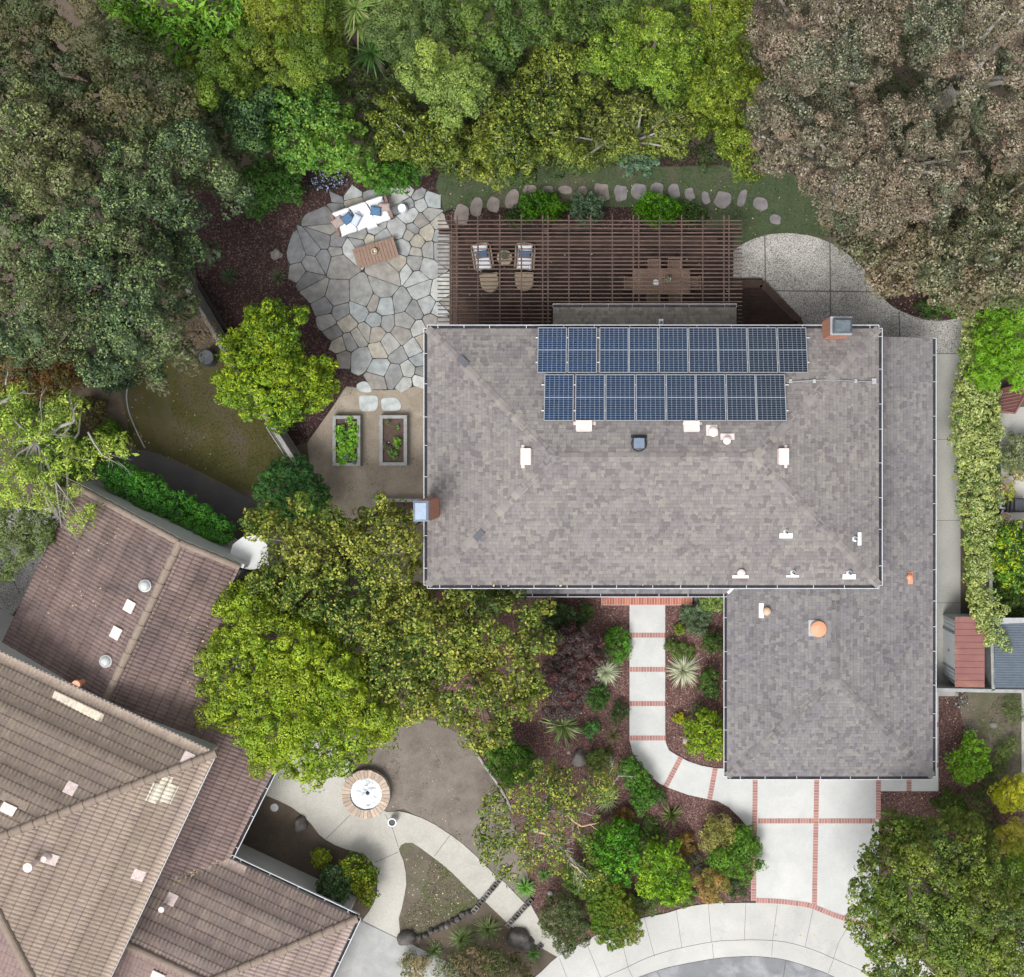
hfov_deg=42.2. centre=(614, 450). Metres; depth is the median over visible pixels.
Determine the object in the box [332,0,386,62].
yucca
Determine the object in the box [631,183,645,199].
stepping stone
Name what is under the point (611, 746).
fallen leaves
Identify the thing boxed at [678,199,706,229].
green shrub
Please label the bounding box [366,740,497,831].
fallen leaves
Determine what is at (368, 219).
blanket
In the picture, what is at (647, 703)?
brick band
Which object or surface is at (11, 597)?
neighbour side path
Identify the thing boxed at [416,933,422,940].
stone
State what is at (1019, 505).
stacking chair
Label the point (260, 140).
evergreen shrub
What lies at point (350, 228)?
sofa
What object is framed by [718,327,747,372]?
solar panel
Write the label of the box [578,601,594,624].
wispy shrub
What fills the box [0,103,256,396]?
oak tree
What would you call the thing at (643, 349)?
solar panel
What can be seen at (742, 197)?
stepping stone
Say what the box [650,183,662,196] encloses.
stepping stone
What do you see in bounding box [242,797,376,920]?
entry bed
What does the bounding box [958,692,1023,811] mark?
dry ground
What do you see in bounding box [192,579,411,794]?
cherry tree
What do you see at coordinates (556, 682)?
burgundy maple
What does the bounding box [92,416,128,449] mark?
green shrub
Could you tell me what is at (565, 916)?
grey shrub
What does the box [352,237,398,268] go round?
coffee table
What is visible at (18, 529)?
grey shrub
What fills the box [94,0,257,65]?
magnolia tree
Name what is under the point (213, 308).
timber edge
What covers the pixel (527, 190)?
stepping stone
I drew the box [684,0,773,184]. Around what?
cypress tree
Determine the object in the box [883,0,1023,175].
eucalyptus tree
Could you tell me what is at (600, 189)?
stepping stone
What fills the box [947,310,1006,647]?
hedge
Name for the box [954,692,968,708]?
flower patch
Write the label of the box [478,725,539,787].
shrub
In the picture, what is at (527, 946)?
boulder
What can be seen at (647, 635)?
brick band
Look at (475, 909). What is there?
breeze block
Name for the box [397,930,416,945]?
boulder
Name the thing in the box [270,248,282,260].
boulder
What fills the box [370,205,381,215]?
throw pillow
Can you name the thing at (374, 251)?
candle bowl
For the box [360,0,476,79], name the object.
acacia tree
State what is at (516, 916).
breeze block
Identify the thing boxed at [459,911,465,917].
stone
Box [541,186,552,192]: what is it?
stepping stone
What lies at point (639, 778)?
green shrub
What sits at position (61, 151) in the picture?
oak tree
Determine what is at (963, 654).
metal shed
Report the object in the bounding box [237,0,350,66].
acacia tree
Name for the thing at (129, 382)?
dark shrub
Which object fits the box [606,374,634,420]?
solar panel
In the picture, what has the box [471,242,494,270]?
lounge chair
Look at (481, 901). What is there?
breeze block
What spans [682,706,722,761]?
green shrub
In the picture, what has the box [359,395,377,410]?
stepping stone
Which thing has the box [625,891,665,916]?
ground shrub
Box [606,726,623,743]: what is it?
grass clump
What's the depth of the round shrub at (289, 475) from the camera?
49.88 m
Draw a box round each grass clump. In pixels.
[218,266,238,283]
[268,268,286,287]
[588,781,621,815]
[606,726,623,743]
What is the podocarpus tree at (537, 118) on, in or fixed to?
on the ground at (486, 909)
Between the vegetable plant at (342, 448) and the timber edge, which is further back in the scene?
the timber edge
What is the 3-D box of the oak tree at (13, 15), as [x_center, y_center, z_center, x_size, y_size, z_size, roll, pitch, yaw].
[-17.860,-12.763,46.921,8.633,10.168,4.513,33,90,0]
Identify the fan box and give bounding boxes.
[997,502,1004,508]
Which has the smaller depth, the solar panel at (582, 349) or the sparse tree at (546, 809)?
the solar panel at (582, 349)
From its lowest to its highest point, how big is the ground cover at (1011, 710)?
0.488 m
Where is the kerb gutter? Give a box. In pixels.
[608,941,868,976]
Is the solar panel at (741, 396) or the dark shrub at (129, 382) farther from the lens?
the dark shrub at (129, 382)
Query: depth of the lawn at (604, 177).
51.99 m
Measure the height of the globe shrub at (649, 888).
2.021 m
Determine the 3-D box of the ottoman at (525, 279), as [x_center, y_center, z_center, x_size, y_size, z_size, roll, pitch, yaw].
[-3.504,-6.569,51.475,0.720,0.370,0.738,0,90,0]
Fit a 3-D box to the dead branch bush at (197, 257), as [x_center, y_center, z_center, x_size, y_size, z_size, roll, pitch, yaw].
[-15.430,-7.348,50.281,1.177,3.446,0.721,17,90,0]
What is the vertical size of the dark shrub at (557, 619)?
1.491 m
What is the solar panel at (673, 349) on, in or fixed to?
attached to the house at (803, 537)
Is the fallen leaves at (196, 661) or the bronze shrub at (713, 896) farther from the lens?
the bronze shrub at (713, 896)
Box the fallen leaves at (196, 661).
[169,614,233,739]
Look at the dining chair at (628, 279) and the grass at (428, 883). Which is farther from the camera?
the grass at (428, 883)
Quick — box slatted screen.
[992,384,1023,413]
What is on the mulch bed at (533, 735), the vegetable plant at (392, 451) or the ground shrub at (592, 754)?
the ground shrub at (592, 754)
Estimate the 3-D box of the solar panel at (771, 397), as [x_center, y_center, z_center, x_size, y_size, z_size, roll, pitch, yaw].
[5.391,-1.818,45.436,1.011,0.041,1.698,0,72,0]
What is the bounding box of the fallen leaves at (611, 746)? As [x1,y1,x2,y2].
[546,606,734,890]
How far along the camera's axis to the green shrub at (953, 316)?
51.32 m
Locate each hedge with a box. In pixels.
[94,458,236,544]
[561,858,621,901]
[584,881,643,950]
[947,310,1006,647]
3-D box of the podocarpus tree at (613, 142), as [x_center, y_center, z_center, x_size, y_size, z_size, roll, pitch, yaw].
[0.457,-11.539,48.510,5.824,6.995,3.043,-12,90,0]
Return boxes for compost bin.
[197,349,218,366]
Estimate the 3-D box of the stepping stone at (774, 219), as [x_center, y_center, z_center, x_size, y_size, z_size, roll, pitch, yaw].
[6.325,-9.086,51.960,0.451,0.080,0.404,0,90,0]
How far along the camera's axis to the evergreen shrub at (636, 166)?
49.17 m
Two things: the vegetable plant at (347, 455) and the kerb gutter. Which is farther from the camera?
the kerb gutter
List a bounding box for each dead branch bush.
[165,310,220,348]
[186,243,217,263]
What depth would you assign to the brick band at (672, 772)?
51.93 m
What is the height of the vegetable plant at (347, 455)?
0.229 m
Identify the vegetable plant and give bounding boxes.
[334,424,347,436]
[334,441,347,455]
[335,431,345,443]
[336,453,350,465]
[342,453,349,460]
[345,416,355,425]
[345,435,358,443]
[345,441,357,454]
[347,424,358,436]
[348,449,356,460]
[382,442,390,450]
[386,448,397,459]
[393,437,401,448]
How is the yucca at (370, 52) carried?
on the ground at (486, 909)
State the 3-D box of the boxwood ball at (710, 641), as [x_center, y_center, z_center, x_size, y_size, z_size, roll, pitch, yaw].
[3.852,7.475,51.481,1.020,1.060,0.982,0,90,0]
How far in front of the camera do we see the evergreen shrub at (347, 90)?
48.76 m
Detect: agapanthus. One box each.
[514,871,537,900]
[524,945,540,963]
[536,868,551,883]
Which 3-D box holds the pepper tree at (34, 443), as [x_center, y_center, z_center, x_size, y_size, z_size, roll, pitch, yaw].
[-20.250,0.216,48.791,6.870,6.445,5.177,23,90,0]
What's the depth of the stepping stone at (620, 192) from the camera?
51.93 m
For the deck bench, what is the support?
on the wooden deck
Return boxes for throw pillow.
[330,215,344,227]
[340,212,352,225]
[351,212,361,226]
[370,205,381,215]
[378,203,389,211]
[475,250,487,258]
[519,250,530,258]
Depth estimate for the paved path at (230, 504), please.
51.98 m
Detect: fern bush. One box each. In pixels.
[517,189,571,223]
[631,190,684,229]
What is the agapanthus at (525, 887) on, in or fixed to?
on the dirt lawn at (466, 781)
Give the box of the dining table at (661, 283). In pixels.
[634,270,689,294]
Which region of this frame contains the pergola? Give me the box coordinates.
[437,215,742,324]
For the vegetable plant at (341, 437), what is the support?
in the raised bed at (338, 420)
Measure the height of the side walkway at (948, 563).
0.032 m
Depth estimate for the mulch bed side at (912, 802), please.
51.99 m
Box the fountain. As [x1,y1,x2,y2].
[342,769,390,818]
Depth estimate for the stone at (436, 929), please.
51.78 m
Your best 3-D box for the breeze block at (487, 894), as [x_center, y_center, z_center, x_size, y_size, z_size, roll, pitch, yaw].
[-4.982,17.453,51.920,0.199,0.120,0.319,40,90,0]
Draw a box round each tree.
[0,0,205,142]
[0,53,122,216]
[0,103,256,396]
[0,370,138,554]
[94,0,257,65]
[177,12,350,111]
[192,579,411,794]
[208,296,340,434]
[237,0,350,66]
[237,490,423,643]
[260,83,378,182]
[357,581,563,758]
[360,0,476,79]
[364,86,496,183]
[391,34,496,138]
[438,0,571,78]
[459,39,614,193]
[471,755,634,893]
[548,0,701,54]
[548,89,706,177]
[575,1,707,113]
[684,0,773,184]
[735,0,917,112]
[742,58,992,246]
[752,0,1023,293]
[816,159,1023,321]
[843,805,1023,976]
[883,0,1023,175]
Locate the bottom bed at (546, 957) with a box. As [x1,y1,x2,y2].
[415,918,555,976]
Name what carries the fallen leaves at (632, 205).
on the lawn at (604, 177)
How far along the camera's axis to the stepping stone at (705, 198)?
51.93 m
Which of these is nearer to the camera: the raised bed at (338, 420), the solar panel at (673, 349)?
the solar panel at (673, 349)
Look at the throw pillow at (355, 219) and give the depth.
51.23 m
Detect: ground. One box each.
[0,0,1023,976]
[307,386,423,582]
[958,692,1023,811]
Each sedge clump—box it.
[423,938,443,962]
[447,922,477,951]
[474,914,505,943]
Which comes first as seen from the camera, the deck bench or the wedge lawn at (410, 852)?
the deck bench
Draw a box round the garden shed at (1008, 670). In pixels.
[993,618,1023,687]
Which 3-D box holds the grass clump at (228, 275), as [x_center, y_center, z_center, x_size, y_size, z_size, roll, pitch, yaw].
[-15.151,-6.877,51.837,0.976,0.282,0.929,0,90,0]
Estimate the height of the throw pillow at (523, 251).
0.253 m
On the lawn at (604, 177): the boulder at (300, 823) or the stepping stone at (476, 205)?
the stepping stone at (476, 205)
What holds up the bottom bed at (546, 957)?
on the ground at (486, 909)
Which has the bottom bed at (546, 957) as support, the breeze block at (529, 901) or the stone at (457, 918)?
the stone at (457, 918)
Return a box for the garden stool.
[398,203,407,213]
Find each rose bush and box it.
[310,846,332,869]
[336,850,380,907]
[1001,484,1015,503]
[1002,466,1023,484]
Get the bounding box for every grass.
[171,364,283,491]
[401,858,477,933]
[592,660,621,685]
[665,651,699,691]
[976,696,1023,802]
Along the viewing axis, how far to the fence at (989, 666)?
50.53 m
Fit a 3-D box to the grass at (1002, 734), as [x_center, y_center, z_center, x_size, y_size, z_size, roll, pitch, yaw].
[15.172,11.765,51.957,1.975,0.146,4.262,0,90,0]
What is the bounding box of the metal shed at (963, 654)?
[943,614,984,686]
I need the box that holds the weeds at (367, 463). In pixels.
[314,390,414,539]
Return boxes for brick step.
[601,597,691,604]
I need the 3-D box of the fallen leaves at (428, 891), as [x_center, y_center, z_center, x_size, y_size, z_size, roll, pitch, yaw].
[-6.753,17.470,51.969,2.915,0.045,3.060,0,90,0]
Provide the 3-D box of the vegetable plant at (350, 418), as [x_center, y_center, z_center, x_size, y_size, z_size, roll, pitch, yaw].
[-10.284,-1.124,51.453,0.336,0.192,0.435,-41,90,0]
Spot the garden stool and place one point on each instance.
(402, 208)
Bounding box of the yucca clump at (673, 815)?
[661,805,682,826]
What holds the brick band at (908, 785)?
on the side apron
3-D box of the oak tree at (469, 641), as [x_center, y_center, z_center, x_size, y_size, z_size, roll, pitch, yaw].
[-5.492,7.251,48.381,7.097,7.268,6.397,20,90,0]
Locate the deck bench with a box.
[465,235,717,245]
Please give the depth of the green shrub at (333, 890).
50.47 m
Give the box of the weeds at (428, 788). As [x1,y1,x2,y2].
[385,745,516,868]
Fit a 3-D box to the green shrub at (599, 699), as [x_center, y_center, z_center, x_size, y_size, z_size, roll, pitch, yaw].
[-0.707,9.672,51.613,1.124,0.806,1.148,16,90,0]
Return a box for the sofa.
[330,195,394,236]
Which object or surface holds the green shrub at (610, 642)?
on the mulch bed at (533, 735)
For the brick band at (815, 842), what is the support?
on the driveway at (787, 854)
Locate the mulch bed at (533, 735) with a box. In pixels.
[414,590,751,944]
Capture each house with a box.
[0,480,360,976]
[413,304,936,779]
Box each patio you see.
[287,185,448,392]
[733,230,966,353]
[999,407,1023,469]
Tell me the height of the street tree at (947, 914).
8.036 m
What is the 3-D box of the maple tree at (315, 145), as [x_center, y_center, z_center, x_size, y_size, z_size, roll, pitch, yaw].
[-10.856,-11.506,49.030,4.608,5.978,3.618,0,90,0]
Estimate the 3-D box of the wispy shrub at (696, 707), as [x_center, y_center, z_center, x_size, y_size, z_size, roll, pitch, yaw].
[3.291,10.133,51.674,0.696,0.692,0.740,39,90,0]
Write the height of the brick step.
0.150 m
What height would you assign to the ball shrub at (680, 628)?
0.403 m
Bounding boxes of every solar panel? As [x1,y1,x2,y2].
[537,327,566,372]
[544,374,573,420]
[568,327,596,372]
[575,374,604,420]
[599,327,628,372]
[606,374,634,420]
[629,327,657,372]
[636,374,665,420]
[659,327,687,372]
[666,374,695,420]
[688,327,717,372]
[696,374,725,420]
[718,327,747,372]
[726,374,756,420]
[747,327,777,372]
[756,374,786,420]
[777,327,807,372]
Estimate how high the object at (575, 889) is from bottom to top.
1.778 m
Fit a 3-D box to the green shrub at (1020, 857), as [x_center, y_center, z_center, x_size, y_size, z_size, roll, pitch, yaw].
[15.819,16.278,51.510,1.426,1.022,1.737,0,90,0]
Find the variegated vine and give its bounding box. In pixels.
[980,586,1012,652]
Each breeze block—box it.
[471,904,479,913]
[477,897,485,906]
[483,889,491,898]
[489,882,497,891]
[496,875,504,883]
[505,919,513,928]
[512,912,520,920]
[518,905,526,913]
[525,897,533,906]
[536,942,543,950]
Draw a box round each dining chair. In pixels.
[624,276,632,291]
[646,294,658,303]
[647,259,660,268]
[667,258,680,267]
[668,294,680,303]
[690,275,700,290]
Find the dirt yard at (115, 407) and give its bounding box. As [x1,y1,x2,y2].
[0,369,135,468]
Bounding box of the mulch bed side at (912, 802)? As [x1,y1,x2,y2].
[879,692,1023,871]
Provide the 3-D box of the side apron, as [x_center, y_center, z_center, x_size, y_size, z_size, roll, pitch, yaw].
[11.575,11.454,51.969,2.336,0.062,3.899,0,90,0]
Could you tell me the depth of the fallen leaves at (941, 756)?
51.98 m
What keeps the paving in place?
on the neighbour yard at (1016, 550)
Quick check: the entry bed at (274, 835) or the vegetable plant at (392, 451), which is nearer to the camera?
the vegetable plant at (392, 451)
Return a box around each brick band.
[630,633,664,637]
[630,667,664,671]
[630,701,664,705]
[630,736,665,740]
[664,756,682,786]
[707,768,717,799]
[751,780,757,900]
[756,898,915,951]
[758,818,813,823]
[812,780,818,904]
[819,818,875,823]
[876,780,880,818]
[906,780,911,790]
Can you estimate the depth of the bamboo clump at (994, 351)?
48.36 m
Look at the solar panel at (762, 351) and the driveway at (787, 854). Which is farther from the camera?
the driveway at (787, 854)
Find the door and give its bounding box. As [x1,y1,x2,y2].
[943,629,954,668]
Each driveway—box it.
[330,920,458,976]
[756,780,878,938]
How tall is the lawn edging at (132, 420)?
0.059 m
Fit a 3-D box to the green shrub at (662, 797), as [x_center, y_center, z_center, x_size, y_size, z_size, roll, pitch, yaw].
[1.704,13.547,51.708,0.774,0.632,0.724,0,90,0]
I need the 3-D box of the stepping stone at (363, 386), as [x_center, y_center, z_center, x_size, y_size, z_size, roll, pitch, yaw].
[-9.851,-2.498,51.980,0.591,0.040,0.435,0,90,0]
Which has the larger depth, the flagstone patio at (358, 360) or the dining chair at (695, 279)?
the flagstone patio at (358, 360)
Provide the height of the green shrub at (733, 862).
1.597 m
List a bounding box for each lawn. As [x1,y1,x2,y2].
[120,353,286,496]
[314,716,531,901]
[399,843,478,934]
[436,165,828,244]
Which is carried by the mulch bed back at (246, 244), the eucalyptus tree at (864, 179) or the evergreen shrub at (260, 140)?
the eucalyptus tree at (864, 179)
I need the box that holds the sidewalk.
[535,902,934,976]
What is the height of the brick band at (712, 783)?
0.001 m
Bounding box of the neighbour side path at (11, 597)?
[0,508,58,614]
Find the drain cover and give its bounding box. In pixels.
[270,803,278,811]
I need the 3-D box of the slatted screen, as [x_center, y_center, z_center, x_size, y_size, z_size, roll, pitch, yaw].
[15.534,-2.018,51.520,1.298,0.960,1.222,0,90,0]
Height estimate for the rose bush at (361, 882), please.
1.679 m
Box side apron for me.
[881,692,937,790]
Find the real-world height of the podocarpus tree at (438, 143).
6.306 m
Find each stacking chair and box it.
[1003,498,1018,511]
[1007,498,1022,511]
[1012,498,1023,511]
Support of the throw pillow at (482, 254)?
on the lounge chair at (484, 262)
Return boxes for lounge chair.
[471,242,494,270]
[514,243,535,270]
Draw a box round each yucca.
[316,4,364,66]
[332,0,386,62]
[337,7,389,72]
[348,37,394,87]
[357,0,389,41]
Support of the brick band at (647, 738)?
on the front walkway at (657, 759)
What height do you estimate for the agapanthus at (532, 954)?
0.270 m
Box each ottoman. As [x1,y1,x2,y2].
[479,272,498,291]
[515,272,533,290]
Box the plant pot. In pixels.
[388,816,396,826]
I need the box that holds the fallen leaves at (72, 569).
[38,525,118,615]
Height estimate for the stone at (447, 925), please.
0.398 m
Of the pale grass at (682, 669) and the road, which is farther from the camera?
the road
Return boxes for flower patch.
[308,168,347,191]
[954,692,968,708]
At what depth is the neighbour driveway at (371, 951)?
51.97 m
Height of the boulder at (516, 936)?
0.736 m
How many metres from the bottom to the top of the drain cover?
0.040 m
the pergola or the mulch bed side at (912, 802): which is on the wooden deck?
the pergola
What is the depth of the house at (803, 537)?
46.23 m
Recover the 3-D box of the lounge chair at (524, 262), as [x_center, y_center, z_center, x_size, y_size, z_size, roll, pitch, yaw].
[-3.473,-7.516,51.312,0.774,0.818,1.017,4,90,0]
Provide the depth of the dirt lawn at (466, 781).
51.99 m
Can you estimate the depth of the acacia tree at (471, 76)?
43.79 m
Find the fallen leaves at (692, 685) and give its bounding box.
[667,612,722,738]
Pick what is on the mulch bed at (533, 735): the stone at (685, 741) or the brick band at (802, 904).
the stone at (685, 741)
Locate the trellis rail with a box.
[266,425,288,456]
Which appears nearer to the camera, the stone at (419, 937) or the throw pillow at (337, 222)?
the throw pillow at (337, 222)
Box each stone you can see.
[357,381,371,391]
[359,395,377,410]
[381,398,400,410]
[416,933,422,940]
[422,932,428,938]
[427,927,433,934]
[434,926,440,932]
[439,923,444,930]
[444,921,450,929]
[449,917,455,924]
[454,204,468,225]
[454,915,460,922]
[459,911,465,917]
[465,909,471,916]
[470,197,482,216]
[487,196,499,212]
[505,189,518,208]
[523,185,536,198]
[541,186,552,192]
[558,186,571,193]
[577,186,586,195]
[594,183,609,200]
[614,185,626,201]
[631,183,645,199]
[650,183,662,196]
[668,184,679,198]
[682,734,688,743]
[684,187,694,201]
[702,191,709,204]
[714,191,730,208]
[737,189,746,206]
[753,197,767,210]
[769,214,780,224]
[989,722,997,727]
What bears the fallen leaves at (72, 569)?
on the tiled house at (125, 795)
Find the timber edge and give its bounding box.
[188,269,227,329]
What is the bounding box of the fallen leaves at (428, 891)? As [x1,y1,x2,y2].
[406,856,475,928]
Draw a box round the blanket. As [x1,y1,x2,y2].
[358,204,377,229]
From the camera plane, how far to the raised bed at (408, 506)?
51.72 m
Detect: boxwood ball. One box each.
[696,665,720,699]
[700,630,722,654]
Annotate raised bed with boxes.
[332,416,361,465]
[372,498,423,524]
[379,415,408,465]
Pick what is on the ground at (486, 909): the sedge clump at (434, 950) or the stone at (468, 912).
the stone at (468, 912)
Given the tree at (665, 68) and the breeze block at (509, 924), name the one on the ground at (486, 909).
the tree at (665, 68)
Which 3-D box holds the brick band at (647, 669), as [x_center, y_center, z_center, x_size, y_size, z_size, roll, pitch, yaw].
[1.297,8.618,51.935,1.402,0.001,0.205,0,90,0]
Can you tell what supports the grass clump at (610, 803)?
on the mulch bed at (533, 735)
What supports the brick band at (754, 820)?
on the front walkway at (657, 759)
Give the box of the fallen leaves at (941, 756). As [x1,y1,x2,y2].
[881,701,974,816]
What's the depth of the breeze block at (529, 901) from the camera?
51.87 m
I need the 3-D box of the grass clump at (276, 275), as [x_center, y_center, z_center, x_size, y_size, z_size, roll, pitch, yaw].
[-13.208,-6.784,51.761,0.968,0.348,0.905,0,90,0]
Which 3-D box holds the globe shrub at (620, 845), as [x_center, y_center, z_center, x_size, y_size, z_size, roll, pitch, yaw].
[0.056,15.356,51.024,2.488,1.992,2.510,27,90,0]
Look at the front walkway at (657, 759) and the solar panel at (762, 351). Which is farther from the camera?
the front walkway at (657, 759)
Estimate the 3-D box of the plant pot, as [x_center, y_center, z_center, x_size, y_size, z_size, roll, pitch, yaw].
[-8.665,14.506,51.710,0.330,0.500,0.330,0,90,0]
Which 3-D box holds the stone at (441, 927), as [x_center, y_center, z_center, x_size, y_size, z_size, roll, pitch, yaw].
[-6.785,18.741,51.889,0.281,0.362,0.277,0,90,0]
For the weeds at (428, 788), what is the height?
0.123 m
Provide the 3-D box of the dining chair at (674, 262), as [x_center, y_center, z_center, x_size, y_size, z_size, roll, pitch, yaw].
[2.319,-7.166,51.258,0.510,0.925,0.500,0,90,0]
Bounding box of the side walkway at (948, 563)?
[937,353,960,695]
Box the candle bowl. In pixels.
[371,248,377,254]
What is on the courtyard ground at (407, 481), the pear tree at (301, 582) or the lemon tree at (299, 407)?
the pear tree at (301, 582)
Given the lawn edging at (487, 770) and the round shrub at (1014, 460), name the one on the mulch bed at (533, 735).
the lawn edging at (487, 770)
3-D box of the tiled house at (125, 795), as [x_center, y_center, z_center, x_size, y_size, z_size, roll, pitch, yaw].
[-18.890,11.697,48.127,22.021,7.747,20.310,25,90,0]
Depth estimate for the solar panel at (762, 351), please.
45.98 m
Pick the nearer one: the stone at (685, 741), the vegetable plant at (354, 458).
the vegetable plant at (354, 458)
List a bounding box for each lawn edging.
[126,389,145,447]
[460,731,512,810]
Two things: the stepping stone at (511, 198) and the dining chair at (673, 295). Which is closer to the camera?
the dining chair at (673, 295)
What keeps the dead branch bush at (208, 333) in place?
on the mulch bed back at (246, 244)
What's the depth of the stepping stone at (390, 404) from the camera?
51.96 m
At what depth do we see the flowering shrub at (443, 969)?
51.26 m
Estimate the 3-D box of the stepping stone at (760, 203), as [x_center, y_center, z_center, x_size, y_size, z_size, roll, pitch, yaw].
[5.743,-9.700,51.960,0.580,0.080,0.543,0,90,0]
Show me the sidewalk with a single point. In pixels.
(694, 925)
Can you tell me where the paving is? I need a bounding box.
[1001,465,1023,527]
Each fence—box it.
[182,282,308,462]
[937,681,1023,692]
[977,529,994,689]
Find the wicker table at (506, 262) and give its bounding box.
[497,250,511,263]
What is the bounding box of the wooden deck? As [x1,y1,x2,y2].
[449,235,802,324]
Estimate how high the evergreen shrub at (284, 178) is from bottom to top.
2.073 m
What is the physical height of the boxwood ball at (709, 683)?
1.133 m
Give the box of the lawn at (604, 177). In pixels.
[436,165,828,244]
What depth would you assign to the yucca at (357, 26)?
46.03 m
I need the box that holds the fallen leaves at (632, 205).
[450,177,806,234]
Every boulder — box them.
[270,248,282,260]
[294,816,307,832]
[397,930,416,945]
[506,927,529,947]
[520,936,534,952]
[572,748,586,766]
[693,861,704,877]
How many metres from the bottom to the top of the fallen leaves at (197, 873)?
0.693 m
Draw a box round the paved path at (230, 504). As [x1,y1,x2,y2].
[86,450,258,525]
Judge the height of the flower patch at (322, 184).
0.276 m
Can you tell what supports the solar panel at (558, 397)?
attached to the house at (803, 537)
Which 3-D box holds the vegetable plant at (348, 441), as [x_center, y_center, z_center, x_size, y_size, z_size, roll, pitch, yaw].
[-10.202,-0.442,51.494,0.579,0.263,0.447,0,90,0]
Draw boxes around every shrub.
[0,327,91,406]
[0,391,58,437]
[0,500,57,583]
[11,420,100,488]
[75,394,109,429]
[89,356,137,394]
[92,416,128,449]
[118,15,746,190]
[208,65,284,158]
[237,156,306,221]
[251,452,333,525]
[315,864,354,904]
[356,153,427,196]
[396,949,434,976]
[431,955,452,976]
[445,942,534,976]
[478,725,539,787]
[501,205,528,227]
[537,890,590,958]
[540,601,586,641]
[567,189,606,229]
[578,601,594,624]
[580,719,600,741]
[582,684,610,712]
[583,815,645,888]
[584,747,614,774]
[598,624,632,665]
[609,700,629,724]
[613,806,635,823]
[614,754,659,816]
[615,148,660,177]
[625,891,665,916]
[634,834,696,910]
[650,788,667,804]
[663,637,695,659]
[665,884,699,908]
[671,712,684,723]
[673,623,685,635]
[673,831,698,857]
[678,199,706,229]
[679,602,713,637]
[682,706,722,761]
[682,849,703,867]
[691,701,706,715]
[693,865,732,904]
[697,813,741,858]
[698,597,722,612]
[704,824,768,884]
[912,292,948,318]
[929,787,970,820]
[936,288,968,318]
[943,729,992,786]
[988,518,1023,593]
[993,572,1023,617]
[994,431,1023,474]
[1004,850,1023,882]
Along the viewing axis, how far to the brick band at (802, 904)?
51.93 m
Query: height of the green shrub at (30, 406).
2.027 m
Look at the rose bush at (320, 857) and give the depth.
51.33 m
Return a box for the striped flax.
[537,714,583,749]
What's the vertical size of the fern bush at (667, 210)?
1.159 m
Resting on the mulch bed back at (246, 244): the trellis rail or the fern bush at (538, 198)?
the fern bush at (538, 198)
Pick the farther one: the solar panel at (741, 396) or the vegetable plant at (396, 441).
the vegetable plant at (396, 441)
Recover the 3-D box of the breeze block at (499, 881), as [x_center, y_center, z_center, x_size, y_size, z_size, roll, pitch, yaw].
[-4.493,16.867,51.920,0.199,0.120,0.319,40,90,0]
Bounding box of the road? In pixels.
[641,956,831,976]
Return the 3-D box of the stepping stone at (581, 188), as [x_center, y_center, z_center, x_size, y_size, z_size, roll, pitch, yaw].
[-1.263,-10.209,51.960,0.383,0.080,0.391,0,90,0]
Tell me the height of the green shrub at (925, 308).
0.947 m
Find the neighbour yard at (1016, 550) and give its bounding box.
[993,405,1023,617]
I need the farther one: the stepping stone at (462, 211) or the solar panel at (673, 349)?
the stepping stone at (462, 211)
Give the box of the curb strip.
[1021,693,1023,786]
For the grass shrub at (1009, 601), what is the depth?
50.95 m
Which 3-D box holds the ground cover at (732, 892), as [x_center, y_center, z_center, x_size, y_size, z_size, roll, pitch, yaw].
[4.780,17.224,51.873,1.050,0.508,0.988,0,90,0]
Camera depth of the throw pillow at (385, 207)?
51.24 m
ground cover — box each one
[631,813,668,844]
[725,877,748,900]
[937,735,1020,852]
[1002,693,1023,726]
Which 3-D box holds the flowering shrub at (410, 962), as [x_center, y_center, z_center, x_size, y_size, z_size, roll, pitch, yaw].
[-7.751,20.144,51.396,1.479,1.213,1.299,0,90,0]
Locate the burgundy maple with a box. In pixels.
[539,620,610,724]
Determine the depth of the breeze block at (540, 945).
51.86 m
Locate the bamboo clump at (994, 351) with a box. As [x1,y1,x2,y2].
[964,290,1023,393]
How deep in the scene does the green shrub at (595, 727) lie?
51.55 m
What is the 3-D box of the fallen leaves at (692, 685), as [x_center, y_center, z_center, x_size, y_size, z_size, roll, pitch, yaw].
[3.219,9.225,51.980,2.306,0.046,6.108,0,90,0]
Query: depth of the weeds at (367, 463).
51.97 m
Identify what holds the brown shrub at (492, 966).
on the bottom bed at (546, 957)
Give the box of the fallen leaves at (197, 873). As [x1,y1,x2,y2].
[158,859,228,892]
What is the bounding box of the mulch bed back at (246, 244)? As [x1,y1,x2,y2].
[172,146,1021,445]
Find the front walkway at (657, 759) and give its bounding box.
[630,605,751,829]
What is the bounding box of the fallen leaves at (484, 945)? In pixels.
[418,928,525,962]
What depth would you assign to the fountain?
51.58 m
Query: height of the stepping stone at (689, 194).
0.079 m
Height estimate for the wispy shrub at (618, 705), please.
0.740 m
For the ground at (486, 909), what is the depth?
52.00 m

